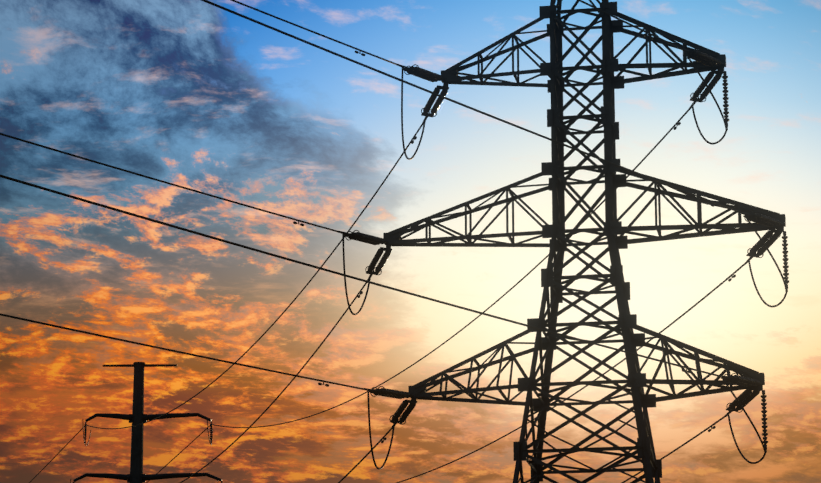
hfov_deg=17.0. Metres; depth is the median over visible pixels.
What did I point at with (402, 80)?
conductors
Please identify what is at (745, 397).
insulators
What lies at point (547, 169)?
lattice tower plates
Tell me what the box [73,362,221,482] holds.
monopole
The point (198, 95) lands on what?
sky
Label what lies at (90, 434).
monopole jumpers
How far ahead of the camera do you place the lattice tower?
105.98 m
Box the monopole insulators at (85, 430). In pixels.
[73,421,222,482]
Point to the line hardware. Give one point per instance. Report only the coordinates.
(429, 114)
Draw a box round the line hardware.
[293,34,787,451]
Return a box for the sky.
[0,0,820,482]
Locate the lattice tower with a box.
[387,0,779,482]
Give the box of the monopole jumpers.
[70,418,217,482]
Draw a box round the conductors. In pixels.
[0,0,787,482]
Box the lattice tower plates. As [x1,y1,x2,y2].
[383,2,785,481]
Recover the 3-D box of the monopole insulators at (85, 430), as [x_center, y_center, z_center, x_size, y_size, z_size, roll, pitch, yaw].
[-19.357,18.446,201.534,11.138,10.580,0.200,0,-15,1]
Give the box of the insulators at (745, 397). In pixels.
[348,50,788,448]

